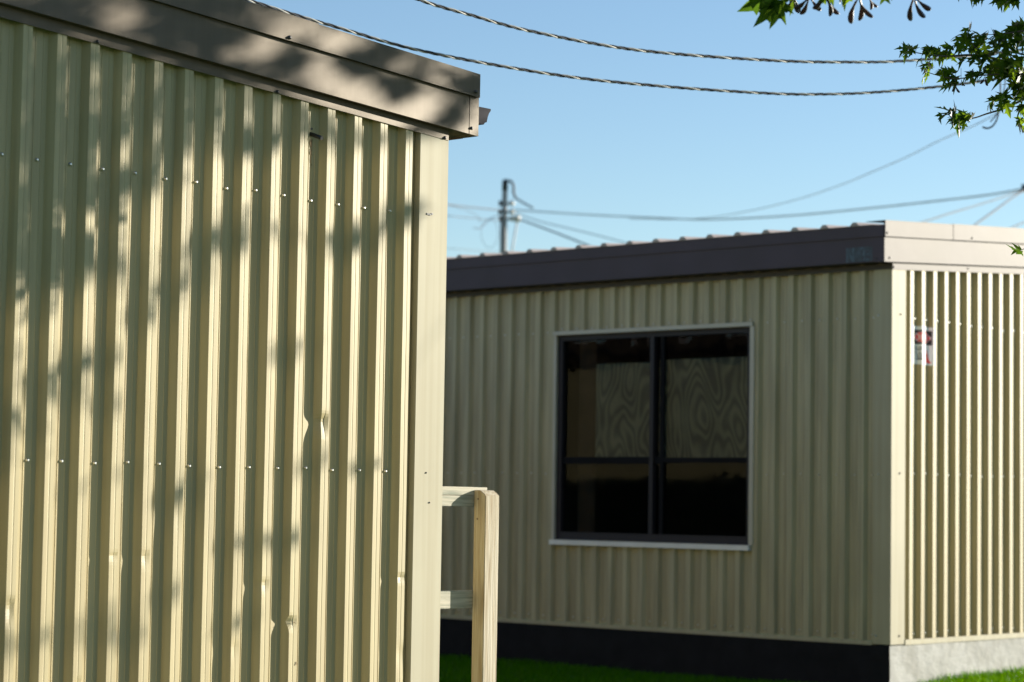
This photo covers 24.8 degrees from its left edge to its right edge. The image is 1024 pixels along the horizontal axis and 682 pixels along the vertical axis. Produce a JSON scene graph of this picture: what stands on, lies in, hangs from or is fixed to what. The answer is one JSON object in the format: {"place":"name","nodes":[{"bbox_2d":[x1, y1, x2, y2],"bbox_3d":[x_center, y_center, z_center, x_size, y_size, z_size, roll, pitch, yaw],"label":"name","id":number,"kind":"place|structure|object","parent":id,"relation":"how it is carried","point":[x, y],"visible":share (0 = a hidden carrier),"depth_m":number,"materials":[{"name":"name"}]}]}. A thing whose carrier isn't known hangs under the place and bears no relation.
{"place":"outdoors","nodes":[
{"label":"outdoors","id":0,"kind":"place"},
{"bbox_2d":[245,0,1008,95],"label":"overhead cable","id":1,"kind":"object","parent":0,"point":[570,76],"visible":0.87,"depth_m":14.57,"materials":[{"name":"rubber"}]},
{"bbox_2d":[255,0,1023,256],"label":"sky","id":2,"kind":"structure","parent":0,"point":[567,145],"materials":[{"name":"blue"}]},
{"bbox_2d":[416,0,1023,63],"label":"overhead cable","id":3,"kind":"object","parent":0,"point":[636,49],"visible":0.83,"depth_m":14.74,"materials":[{"name":"rubber"}]},
{"bbox_2d":[442,614,1015,681],"bbox_3d":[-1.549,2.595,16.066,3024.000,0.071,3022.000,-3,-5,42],"label":"ground","id":4,"kind":"structure","parent":0,"point":[690,629],"depth_m":28.60,"materials":[{"name":"soil"}]},
{"bbox_2d":[0,0,490,681],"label":"portable building","id":5,"kind":"structure","parent":4,"relation":"on","point":[222,286],"depth_m":10.95,"materials":[{"name":"beige paint"}]},
{"bbox_2d":[440,486,498,681],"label":"wooden railing","id":6,"kind":"object","parent":4,"relation":"on","point":[481,598],"visible":0.69,"depth_m":12.78,"materials":[{"name":"brown wood"}]},
{"bbox_2d":[498,179,533,252],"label":"utility pole","id":7,"kind":"object","parent":4,"relation":"on","point":[503,203],"visible":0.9,"depth_m":51.94,"materials":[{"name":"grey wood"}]},
{"bbox_2d":[447,215,501,219],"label":"utility wire","id":8,"kind":"object","parent":7,"relation":"attached to","point":[472,218],"visible":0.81,"depth_m":50.03,"materials":[{"name":"grey metal"}]},
{"bbox_2d":[447,248,501,252],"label":"utility wire","id":9,"kind":"object","parent":7,"relation":"attached to","point":[473,250],"visible":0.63,"depth_m":50.10,"materials":[{"name":"grey metal"}]},
{"bbox_2d":[448,204,501,210],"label":"utility wire","id":10,"kind":"object","parent":7,"relation":"attached to","point":[474,207],"visible":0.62,"depth_m":50.35,"materials":[{"name":"grey metal"}]},
{"bbox_2d":[519,218,587,244],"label":"utility wire","id":11,"kind":"object","parent":7,"relation":"attached to","point":[554,232],"visible":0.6,"depth_m":49.37,"materials":[{"name":"grey metal"}]},
{"bbox_2d":[513,212,625,242],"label":"utility wire","id":12,"kind":"object","parent":7,"relation":"attached to","point":[570,228],"visible":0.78,"depth_m":49.25,"materials":[{"name":"grey metal"}]},
{"bbox_2d":[514,188,1020,219],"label":"overhead cable","id":13,"kind":"object","parent":7,"relation":"attached to","point":[784,215],"visible":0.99,"depth_m":45.36,"materials":[{"name":"rubber"}]},
{"bbox_2d":[439,220,1023,681],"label":"portable building","id":14,"kind":"structure","parent":4,"relation":"on","point":[759,438],"depth_m":20.66,"materials":[{"name":"beige paint"}]},
{"bbox_2d":[549,322,754,550],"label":"window","id":15,"kind":"structure","parent":14,"relation":"in","point":[653,435],"depth_m":21.70,"materials":[{"name":"black glass"}]},
{"bbox_2d":[913,326,934,365],"bbox_3d":[3.515,0.040,19.860,0.038,0.327,0.282,-3,-5,42],"label":"danger sign","id":16,"kind":"object","parent":14,"relation":"attached to","point":[924,345],"visible":1,"depth_m":19.83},
{"bbox_2d":[737,0,1023,255],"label":"maple tree","id":17,"kind":"object","parent":4,"relation":"on","point":[772,12],"visible":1,"depth_m":11.96,"materials":[{"name":"green plant"}]},
{"bbox_2d":[439,653,1023,681],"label":"grass","id":18,"kind":"structure","parent":0,"point":[509,670],"depth_m":20.29,"materials":[{"name":"green plant"}]},
{"bbox_2d":[652,101,1016,219],"bbox_3d":[4.729,-2.691,35.092,1.115,0.892,22.307,2,-4,-10],"label":"overhead cable","id":19,"kind":"object","parent":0,"point":[838,185],"visible":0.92,"depth_m":36.04,"materials":[{"name":"rubber"}]},
{"bbox_2d":[982,79,1005,128],"bbox_3d":[4.054,-2.048,19.555,0.199,0.553,0.134,0,-4,12],"label":"dangling wire","id":20,"kind":"object","parent":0,"point":[997,114],"visible":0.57,"depth_m":19.50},
{"bbox_3d":[8.961,0.862,39.750,0.424,7.712,0.373,-3,-5,42],"label":"utility pole","id":21,"kind":"object","parent":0,"visible":0},
{"bbox_2d":[922,189,1023,221],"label":"utility wire","id":22,"kind":"object","parent":21,"relation":"attached to","point":[972,206],"visible":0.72,"depth_m":36.58,"materials":[{"name":"grey metal"}]},
{"bbox_2d":[974,190,1023,224],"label":"utility wire","id":23,"kind":"object","parent":21,"relation":"attached to","point":[997,208],"visible":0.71,"depth_m":37.02,"materials":[{"name":"grey metal"}]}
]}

